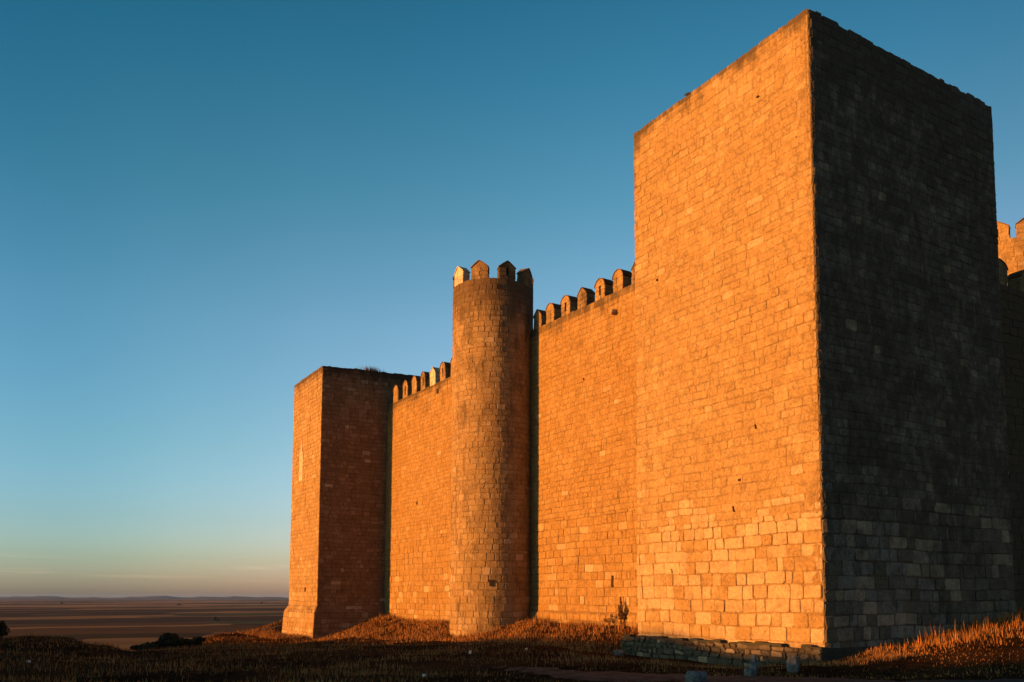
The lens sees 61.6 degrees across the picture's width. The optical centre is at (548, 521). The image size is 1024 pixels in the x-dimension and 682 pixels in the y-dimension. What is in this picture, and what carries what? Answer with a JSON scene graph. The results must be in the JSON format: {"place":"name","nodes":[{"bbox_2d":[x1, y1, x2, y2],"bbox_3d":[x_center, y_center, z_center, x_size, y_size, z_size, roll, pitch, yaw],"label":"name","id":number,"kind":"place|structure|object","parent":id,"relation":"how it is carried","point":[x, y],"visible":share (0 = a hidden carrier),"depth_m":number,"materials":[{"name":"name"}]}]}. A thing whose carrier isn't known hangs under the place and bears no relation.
{"place":"outdoors","nodes":[
{"label":"outdoors","id":0,"kind":"place"},
{"bbox_2d":[0,596,288,599],"bbox_3d":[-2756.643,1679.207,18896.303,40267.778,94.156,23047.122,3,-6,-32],"label":"hills","id":1,"kind":"structure","parent":0,"point":[146,597],"depth_m":22008.22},
{"bbox_2d":[191,625,282,641],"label":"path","id":2,"kind":"structure","parent":0,"point":[239,631],"depth_m":68.16,"materials":[{"name":"brown soil"}]},
{"bbox_2d":[0,599,1023,681],"bbox_3d":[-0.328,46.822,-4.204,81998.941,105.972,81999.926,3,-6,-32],"label":"ground","id":3,"kind":"structure","parent":0,"point":[124,623],"depth_m":28.10,"materials":[{"name":"soil"}]},
{"bbox_2d":[0,620,9,639],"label":"bush","id":4,"kind":"object","parent":3,"relation":"on","point":[3,629],"visible":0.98,"depth_m":34.31,"materials":[{"name":"green plant"}]},
{"bbox_2d":[130,641,177,650],"bbox_3d":[-18.942,6.165,41.412,2.202,0.800,2.320,3,-6,-32],"label":"bush","id":5,"kind":"object","parent":3,"relation":"on","point":[142,646],"visible":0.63,"depth_m":41.25,"materials":[{"name":"green plant"}]},
{"bbox_2d":[157,632,184,645],"bbox_3d":[-18.896,5.980,42.771,1.350,0.997,1.159,3,-6,-32],"label":"bush","id":6,"kind":"object","parent":3,"relation":"on","point":[165,634],"visible":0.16,"depth_m":42.63,"materials":[{"name":"green plant"}]},
{"bbox_2d":[160,635,205,647],"bbox_3d":[-18.057,5.944,42.194,1.775,0.817,2.051,-3,-6,28],"label":"bush","id":7,"kind":"object","parent":3,"relation":"on","point":[169,640],"visible":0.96,"depth_m":41.91,"materials":[{"name":"green plant"}]},
{"bbox_2d":[282,366,415,638],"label":"square tower","id":8,"kind":"structure","parent":3,"relation":"on","point":[337,535],"depth_m":63.39,"materials":[{"name":"stone"}]},
{"bbox_2d":[299,438,302,481],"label":"blocked window","id":9,"kind":"structure","parent":8,"relation":"in","point":[301,452],"depth_m":65.98,"materials":[{"name":"stone"}]},
{"bbox_2d":[360,365,383,371],"bbox_3d":[-13.430,-11.609,65.001,2.282,0.498,0.939,3,-6,-32],"label":"grass tuft","id":10,"kind":"object","parent":8,"relation":"on","point":[368,369],"visible":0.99,"depth_m":64.99,"materials":[{"name":"green plant"}]},
{"bbox_2d":[384,358,451,621],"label":"curtain wall","id":11,"kind":"structure","parent":3,"relation":"on","point":[418,512],"depth_m":59.35,"materials":[{"name":"stone"}]},
{"bbox_2d":[449,260,533,636],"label":"round tower","id":12,"kind":"structure","parent":3,"relation":"on","point":[490,465],"depth_m":45.93,"materials":[{"name":"stone"}]},
{"bbox_2d":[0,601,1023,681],"bbox_3d":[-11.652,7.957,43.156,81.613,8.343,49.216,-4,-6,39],"label":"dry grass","id":13,"kind":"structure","parent":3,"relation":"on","point":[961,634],"depth_m":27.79,"materials":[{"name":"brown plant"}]},
{"bbox_2d":[529,261,637,627],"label":"curtain wall","id":14,"kind":"structure","parent":3,"relation":"on","point":[583,517],"depth_m":42.56,"materials":[{"name":"stone"}]},
{"bbox_2d":[603,614,614,625],"bbox_3d":[2.776,4.564,39.707,0.630,0.637,0.228,-4,-6,40],"label":"shrub","id":15,"kind":"object","parent":3,"relation":"on","point":[607,620],"visible":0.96,"depth_m":39.68,"materials":[{"name":"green plant"}]},
{"bbox_2d":[614,649,623,655],"bbox_3d":[2.682,5.013,32.789,0.420,0.263,0.305,0,-5,6],"label":"stone","id":16,"kind":"object","parent":3,"relation":"on","point":[620,652],"visible":0.92,"depth_m":32.66,"materials":[{"name":"grey stone"}]},
{"bbox_2d":[618,597,623,624],"bbox_3d":[3.263,4.172,39.104,0.244,1.510,0.460,3,-6,-32],"label":"shrub","id":17,"kind":"object","parent":3,"relation":"on","point":[620,611],"visible":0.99,"depth_m":39.08,"materials":[{"name":"green plant"}]},
{"bbox_2d":[685,671,707,681],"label":"stone","id":18,"kind":"object","parent":3,"relation":"on","point":[695,676],"visible":1,"depth_m":18.19,"materials":[{"name":"grey stone"}]},
{"bbox_2d":[750,654,757,674],"bbox_3d":[4.876,3.419,20.415,0.180,0.534,0.181,-3,-6,34],"label":"stone post","id":19,"kind":"object","parent":3,"relation":"on","point":[753,662],"visible":0.69,"depth_m":20.36,"materials":[{"name":"grey stone"}]},
{"bbox_2d":[786,655,798,672],"bbox_3d":[6.174,3.622,21.721,0.305,0.490,0.220,-4,-6,38],"label":"stone post","id":20,"kind":"object","parent":3,"relation":"on","point":[792,664],"visible":0.94,"depth_m":21.64,"materials":[{"name":"grey stone"}]},
{"bbox_2d":[620,8,1015,666],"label":"square tower","id":21,"kind":"structure","parent":3,"relation":"on","point":[822,434],"depth_m":29.27,"materials":[{"name":"stone"}]},
{"bbox_2d":[997,218,1023,285],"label":"round tower","id":22,"kind":"structure","parent":3,"relation":"on","point":[1010,252],"depth_m":51.89,"materials":[{"name":"stone"}]},
{"bbox_2d":[999,258,1023,613],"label":"curtain wall","id":23,"kind":"structure","parent":3,"relation":"on","point":[1012,304],"depth_m":36.08,"materials":[{"name":"stone"}]},
{"bbox_2d":[0,0,1023,597],"label":"sky","id":24,"kind":"structure","parent":0,"point":[208,207],"materials":[{"name":"blue"}]},
{"bbox_2d":[477,666,1023,681],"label":"dirt track","id":25,"kind":"structure","parent":0,"point":[611,676],"depth_m":19.39,"materials":[{"name":"brown soil"}]},
{"bbox_2d":[744,667,754,675],"bbox_3d":[4.643,3.490,19.844,0.260,0.268,0.346,0,-5,0],"label":"stone","id":26,"kind":"object","parent":25,"relation":"on","point":[749,671],"visible":0.79,"depth_m":19.73,"materials":[{"name":"grey stone"}]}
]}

